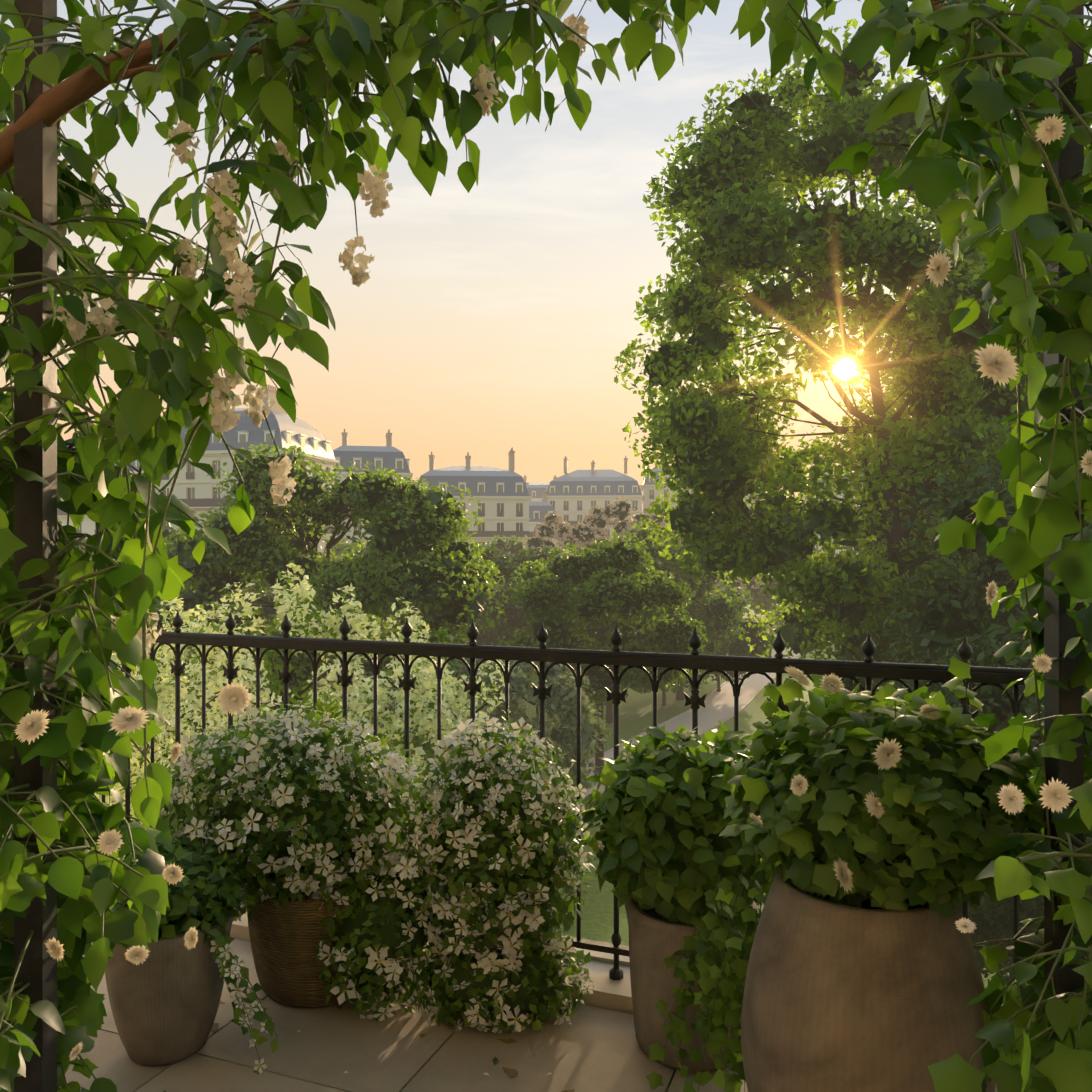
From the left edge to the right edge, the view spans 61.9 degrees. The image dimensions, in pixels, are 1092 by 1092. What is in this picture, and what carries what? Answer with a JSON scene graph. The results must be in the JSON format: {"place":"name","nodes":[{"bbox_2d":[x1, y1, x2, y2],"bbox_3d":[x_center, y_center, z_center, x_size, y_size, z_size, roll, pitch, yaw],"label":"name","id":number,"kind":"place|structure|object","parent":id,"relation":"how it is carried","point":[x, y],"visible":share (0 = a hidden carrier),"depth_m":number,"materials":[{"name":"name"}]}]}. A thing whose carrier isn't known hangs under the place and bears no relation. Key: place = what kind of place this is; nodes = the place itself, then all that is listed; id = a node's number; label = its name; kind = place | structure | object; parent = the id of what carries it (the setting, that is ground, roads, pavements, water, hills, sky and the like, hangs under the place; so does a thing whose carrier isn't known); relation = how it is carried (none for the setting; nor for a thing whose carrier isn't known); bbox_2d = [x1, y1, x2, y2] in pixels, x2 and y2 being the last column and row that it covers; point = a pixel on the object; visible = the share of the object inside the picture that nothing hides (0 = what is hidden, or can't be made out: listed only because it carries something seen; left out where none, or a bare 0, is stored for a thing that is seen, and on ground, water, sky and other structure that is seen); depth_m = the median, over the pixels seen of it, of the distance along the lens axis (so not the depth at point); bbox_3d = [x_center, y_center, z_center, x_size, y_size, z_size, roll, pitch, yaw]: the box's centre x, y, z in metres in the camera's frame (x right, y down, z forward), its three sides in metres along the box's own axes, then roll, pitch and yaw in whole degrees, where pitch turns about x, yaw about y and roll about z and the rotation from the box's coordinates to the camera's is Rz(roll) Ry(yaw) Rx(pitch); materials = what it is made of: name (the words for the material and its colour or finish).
{"place":"outdoors","nodes":[
{"label":"outdoors","id":0,"kind":"place"},
{"bbox_2d":[7,424,143,559],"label":"building","id":1,"kind":"structure","parent":0,"point":[87,525],"depth_m":140.83,"materials":[{"name":"grey"}]},
{"bbox_2d":[155,384,338,612],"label":"domed building","id":2,"kind":"structure","parent":0,"point":[194,488],"depth_m":110.71,"materials":[{"name":"cream limestone"},{"name":"slate"},{"name":"zinc"}]},
{"bbox_2d":[333,429,412,549],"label":"building","id":3,"kind":"structure","parent":0,"point":[389,456],"depth_m":143.09,"materials":[{"name":"cream limestone"},{"name":"slate"},{"name":"zinc"}]},
{"bbox_2d":[415,448,533,591],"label":"building","id":4,"kind":"structure","parent":0,"point":[503,496],"depth_m":151.30,"materials":[{"name":"cream limestone"},{"name":"slate"},{"name":"zinc"}]},
{"bbox_2d":[2,573,1009,1004],"bbox_3d":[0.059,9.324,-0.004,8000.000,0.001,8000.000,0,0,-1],"label":"park ground","id":5,"kind":"structure","parent":0,"point":[636,711],"depth_m":47.01,"materials":[{"name":"green plant"}]},
{"bbox_2d":[57,532,115,561],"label":"tree","id":6,"kind":"object","parent":5,"relation":"on","point":[84,540],"visible":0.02,"depth_m":93.70,"materials":[{"name":"green plant"}]},
{"bbox_2d":[57,585,207,801],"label":"shrub","id":7,"kind":"object","parent":5,"relation":"on","point":[160,625],"depth_m":23.64,"materials":[{"name":"green plant"}]},
{"bbox_2d":[108,652,193,860],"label":"shrub","id":8,"kind":"object","parent":5,"relation":"on","point":[163,676],"depth_m":10.47,"materials":[{"name":"green plant"}]},
{"bbox_2d":[91,596,241,858],"bbox_3d":[-3.970,4.996,9.461,1.894,9.060,1.820,0,0,-1],"label":"flowering shrub","id":9,"kind":"object","parent":5,"relation":"on","point":[118,787],"visible":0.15,"depth_m":9.54,"materials":[{"name":"green plant"}]},
{"bbox_2d":[130,601,307,861],"bbox_3d":[-2.995,5.006,8.491,1.799,9.040,1.868,0,0,-24],"label":"flowering shrub","id":10,"kind":"object","parent":5,"relation":"on","point":[213,627],"visible":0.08,"depth_m":8.57,"materials":[{"name":"green plant"}]},
{"bbox_2d":[154,522,306,731],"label":"dark tree","id":11,"kind":"object","parent":5,"relation":"on","point":[267,613],"visible":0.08,"depth_m":44.04,"materials":[{"name":"green plant"}]},
{"bbox_2d":[236,568,270,624],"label":"tree","id":12,"kind":"object","parent":5,"relation":"on","point":[255,590],"depth_m":88.50,"materials":[{"name":"green plant"}]},
{"bbox_2d":[155,562,385,831],"bbox_3d":[-2.197,4.830,7.523,1.722,9.392,1.839,0,0,13],"label":"flowering shrub","id":13,"kind":"object","parent":5,"relation":"on","point":[303,591],"visible":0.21,"depth_m":7.41,"materials":[{"name":"green plant"}]},
{"bbox_2d":[155,443,508,717],"bbox_3d":[-7.138,3.107,30.010,11.895,12.845,11.556,0,0,-1],"label":"tree","id":14,"kind":"object","parent":5,"relation":"on","point":[416,554],"visible":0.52,"depth_m":27.93,"materials":[{"name":"green plant"}]},
{"bbox_2d":[321,537,361,561],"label":"tree","id":15,"kind":"object","parent":5,"relation":"on","point":[339,551],"visible":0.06,"depth_m":96.08,"materials":[{"name":"green plant"}]},
{"bbox_2d":[306,542,434,657],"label":"tree","id":16,"kind":"object","parent":5,"relation":"on","point":[353,555],"depth_m":49.97,"materials":[{"name":"green plant"}]},
{"bbox_2d":[302,666,464,845],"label":"shrub","id":17,"kind":"object","parent":5,"relation":"on","point":[388,707],"depth_m":22.82,"materials":[{"name":"green plant"}]},
{"bbox_2d":[302,583,469,834],"bbox_3d":[-1.594,4.929,8.399,1.794,9.195,1.716,0,0,-1],"label":"flowering shrub","id":18,"kind":"object","parent":5,"relation":"on","point":[450,696],"visible":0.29,"depth_m":8.16,"materials":[{"name":"green plant"}]},
{"bbox_2d":[380,657,546,781],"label":"shrub","id":19,"kind":"object","parent":5,"relation":"on","point":[518,687],"visible":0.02,"depth_m":23.98,"materials":[{"name":"green plant"}]},
{"bbox_2d":[394,627,538,878],"bbox_3d":[-0.890,5.177,9.150,1.704,8.699,2.009,0,0,-1],"label":"flowering shrub","id":20,"kind":"object","parent":5,"relation":"on","point":[493,702],"visible":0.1,"depth_m":9.25,"materials":[{"name":"green plant"}]},
{"bbox_2d":[471,535,527,619],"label":"tree","id":21,"kind":"object","parent":5,"relation":"on","point":[513,547],"visible":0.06,"depth_m":99.68,"materials":[{"name":"green plant"}]},
{"bbox_2d":[451,543,566,662],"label":"tree","id":22,"kind":"object","parent":5,"relation":"on","point":[514,617],"visible":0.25,"depth_m":57.66,"materials":[{"name":"green plant"}]},
{"bbox_2d":[482,660,611,811],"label":"shrub","id":23,"kind":"object","parent":5,"relation":"on","point":[564,696],"visible":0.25,"depth_m":24.98,"materials":[{"name":"green plant"}]},
{"bbox_2d":[522,511,606,555],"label":"tree","id":24,"kind":"object","parent":5,"relation":"on","point":[550,527],"visible":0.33,"depth_m":82.54,"materials":[{"name":"brown plant"}]},
{"bbox_2d":[402,647,800,852],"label":"park footpath","id":25,"kind":"structure","parent":5,"relation":"on","point":[719,706],"depth_m":51.47,"materials":[{"name":"beige gravel"}]},
{"bbox_2d":[500,530,707,781],"bbox_3d":[2.143,4.486,36.116,7.970,10.082,8.472,0,0,-1],"label":"tree","id":26,"kind":"object","parent":5,"relation":"on","point":[607,584],"visible":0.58,"depth_m":34.23,"materials":[{"name":"green plant"}]},
{"bbox_2d":[584,632,640,715],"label":"tree","id":27,"kind":"object","parent":5,"relation":"on","point":[632,687],"depth_m":49.60,"materials":[{"name":"green plant"}]},
{"bbox_2d":[576,496,651,552],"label":"tree","id":28,"kind":"object","parent":5,"relation":"on","point":[600,517],"visible":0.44,"depth_m":87.23,"materials":[{"name":"brown plant"}]},
{"bbox_2d":[554,546,686,722],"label":"tree","id":29,"kind":"object","parent":5,"relation":"on","point":[609,705],"depth_m":47.66,"materials":[{"name":"green plant"}]},
{"bbox_2d":[631,501,682,547],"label":"tree","id":30,"kind":"object","parent":5,"relation":"on","point":[654,518],"depth_m":93.49,"materials":[{"name":"green plant"}]},
{"bbox_2d":[635,617,720,705],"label":"tree","id":31,"kind":"object","parent":5,"relation":"on","point":[709,648],"depth_m":52.42,"materials":[{"name":"green plant"}]},
{"bbox_2d":[622,521,753,699],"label":"tree","id":32,"kind":"object","parent":5,"relation":"on","point":[722,611],"visible":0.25,"depth_m":53.49,"materials":[{"name":"green plant"}]},
{"bbox_2d":[687,570,746,615],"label":"tree","id":33,"kind":"object","parent":5,"relation":"on","point":[718,581],"depth_m":91.44,"materials":[{"name":"green plant"}]},
{"bbox_2d":[680,508,768,599],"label":"tree","id":34,"kind":"object","parent":5,"relation":"on","point":[739,583],"visible":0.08,"depth_m":88.89,"materials":[{"name":"green plant"}]},
{"bbox_2d":[698,605,772,691],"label":"tree","id":35,"kind":"object","parent":5,"relation":"on","point":[736,646],"visible":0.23,"depth_m":55.99,"materials":[{"name":"green plant"}]},
{"bbox_2d":[727,580,774,628],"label":"tree","id":36,"kind":"object","parent":5,"relation":"on","point":[758,596],"visible":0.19,"depth_m":99.77,"materials":[{"name":"green plant"}]},
{"bbox_2d":[759,573,817,625],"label":"tree","id":37,"kind":"object","parent":5,"relation":"on","point":[774,583],"visible":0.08,"depth_m":101.48,"materials":[{"name":"green plant"}]},
{"bbox_2d":[614,19,1043,705],"bbox_3d":[9.227,-2.889,28.225,14.088,24.824,14.283,0,0,-1],"label":"tall tree","id":38,"kind":"object","parent":5,"relation":"on","point":[748,163],"visible":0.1,"depth_m":25.97,"materials":[{"name":"green plant"}]},
{"bbox_2d":[755,643,1043,967],"bbox_3d":[6.173,5.502,14.956,6.122,8.055,6.653,0,0,-38],"label":"hedge tree","id":39,"kind":"object","parent":5,"relation":"on","point":[996,699],"visible":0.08,"depth_m":13.61,"materials":[{"name":"green plant"}]},
{"bbox_2d":[817,235,1091,612],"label":"tree","id":40,"kind":"object","parent":5,"relation":"on","point":[854,543],"depth_m":35.50,"materials":[{"name":"green plant"}]},
{"bbox_2d":[874,453,1091,742],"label":"tree","id":41,"kind":"object","parent":5,"relation":"on","point":[949,617],"visible":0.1,"depth_m":18.52,"materials":[{"name":"green plant"}]},
{"bbox_2d":[936,629,1091,1004],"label":"hedge tree","id":42,"kind":"object","parent":5,"relation":"on","point":[985,642],"visible":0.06,"depth_m":13.87,"materials":[{"name":"green plant"}]},
{"bbox_2d":[59,892,997,1091],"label":"terrace floor","id":43,"kind":"structure","parent":0,"point":[594,1047],"depth_m":2.35,"materials":[{"name":"stone"}]},
{"bbox_2d":[105,907,233,1065],"bbox_3d":[-0.992,1.140,2.390,0.330,0.340,0.330,0,0,23],"label":"planter bowl","id":44,"kind":"object","parent":43,"relation":"on","point":[164,998],"visible":0.56,"depth_m":2.27,"materials":[{"name":"ceramic"}]},
{"bbox_2d":[111,828,278,1074],"bbox_3d":[-0.931,1.040,2.392,0.569,0.566,0.425,0,0,-1],"label":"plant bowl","id":45,"kind":"object","parent":44,"relation":"in","point":[196,891],"visible":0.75,"depth_m":2.29,"materials":[{"name":"green plant"}]},
{"bbox_2d":[0,0,588,1091],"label":"vine","id":46,"kind":"object","parent":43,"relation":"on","point":[102,704],"visible":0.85,"depth_m":1.42,"materials":[{"name":"green plant"}]},
{"bbox_2d":[244,853,382,1007],"bbox_3d":[-0.671,1.150,2.758,0.470,0.320,0.470,0,0,-14],"label":"plant pot","id":47,"kind":"object","parent":43,"relation":"on","point":[283,941],"visible":0.31,"depth_m":2.56,"materials":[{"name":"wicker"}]},
{"bbox_2d":[142,675,447,1020],"bbox_3d":[-0.722,0.881,2.719,0.956,0.945,0.672,0,0,-1],"label":"flowering shrub","id":48,"kind":"object","parent":47,"relation":"in","point":[288,809],"visible":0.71,"depth_m":2.54,"materials":[{"name":"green plant"}]},
{"bbox_2d":[163,998,574,1091],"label":"fallen petals","id":49,"kind":"object","parent":43,"relation":"on","point":[508,1071],"visible":0.69,"depth_m":2.40,"materials":[{"name":"white plant"}]},
{"bbox_2d":[393,709,595,1033],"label":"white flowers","id":50,"kind":"object","parent":43,"relation":"on","point":[499,850],"visible":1,"depth_m":2.47,"materials":[{"name":"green plant"}]},
{"bbox_2d":[451,910,549,954],"bbox_3d":[-0.139,1.180,2.652,0.320,0.260,0.320,0,0,41],"label":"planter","id":51,"kind":"object","parent":43,"relation":"on","point":[497,934],"visible":0.08,"depth_m":2.50,"materials":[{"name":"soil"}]},
{"bbox_2d":[12,609,1032,997],"bbox_3d":[-0.009,0.760,2.778,13.234,1.068,0.044,0,0,21],"label":"wrought iron railing","id":52,"kind":"object","parent":43,"relation":"on","point":[694,661],"visible":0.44,"depth_m":2.74,"materials":[{"name":"black metal"}]},
{"bbox_2d":[0,0,1083,1091],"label":"pergola frame","id":53,"kind":"object","parent":43,"relation":"on","point":[27,144],"visible":0.48,"depth_m":1.55,"materials":[{"name":"brown wood"}]},
{"bbox_2d":[205,0,912,200],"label":"climbing vine","id":54,"kind":"object","parent":53,"relation":"hanging from","point":[519,46],"visible":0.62,"depth_m":1.46,"materials":[{"name":"green plant"}]},
{"bbox_2d":[823,0,1091,1091],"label":"vine","id":55,"kind":"object","parent":53,"relation":"attached to","point":[1043,454],"visible":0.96,"depth_m":1.38,"materials":[{"name":"green plant"}]},
{"bbox_2d":[625,896,758,1071],"bbox_3d":[0.383,1.125,2.405,0.350,0.370,0.350,0,0,18],"label":"planter","id":56,"kind":"object","parent":43,"relation":"on","point":[655,939],"visible":0.38,"depth_m":2.28,"materials":[{"name":"ceramic"}]},
{"bbox_2d":[575,721,781,924],"bbox_3d":[0.382,0.754,2.392,0.624,0.563,0.543,0,0,-1],"label":"potted shrub","id":57,"kind":"object","parent":56,"relation":"in","point":[663,847],"visible":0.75,"depth_m":2.26,"materials":[{"name":"green plant"}]},
{"bbox_2d":[645,854,763,1091],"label":"trailing ivy","id":58,"kind":"object","parent":56,"relation":"in","point":[713,971],"visible":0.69,"depth_m":2.05,"materials":[{"name":"green plant"}]},
{"bbox_2d":[741,867,995,1091],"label":"plant pot","id":59,"kind":"object","parent":43,"relation":"on","point":[837,997],"visible":0.81,"depth_m":1.70,"materials":[{"name":"ceramic"}]},
{"bbox_2d":[713,656,1046,916],"bbox_3d":[0.705,0.509,1.932,0.698,0.539,0.634,0,0,-1],"label":"ivy bush","id":60,"kind":"object","parent":59,"relation":"in","point":[880,798],"visible":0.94,"depth_m":1.77,"materials":[{"name":"green plant"}]},
{"bbox_2d":[523,475,556,500],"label":"building","id":61,"kind":"structure","parent":0,"point":[536,490],"depth_m":283.41,"materials":[{"name":"grey"}]},
{"bbox_2d":[529,491,560,547],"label":"building","id":62,"kind":"structure","parent":0,"point":[538,510],"depth_m":190.12,"materials":[{"name":"grey stone"}]},
{"bbox_2d":[0,0,1091,510],"label":"sky","id":63,"kind":"structure","parent":0,"point":[492,319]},
{"bbox_2d":[546,456,643,555],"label":"building","id":64,"kind":"structure","parent":0,"point":[573,497],"depth_m":208.38,"materials":[{"name":"cream limestone"},{"name":"slate"},{"name":"zinc"}]},
{"bbox_2d":[642,457,762,543],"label":"building","id":65,"kind":"structure","parent":0,"point":[651,492],"depth_m":219.51,"materials":[{"name":"cream limestone"},{"name":"slate"},{"name":"zinc"}]},
{"bbox_2d":[801,455,868,557],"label":"building","id":66,"kind":"structure","parent":0,"point":[817,547],"depth_m":197.21,"materials":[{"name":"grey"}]}
]}

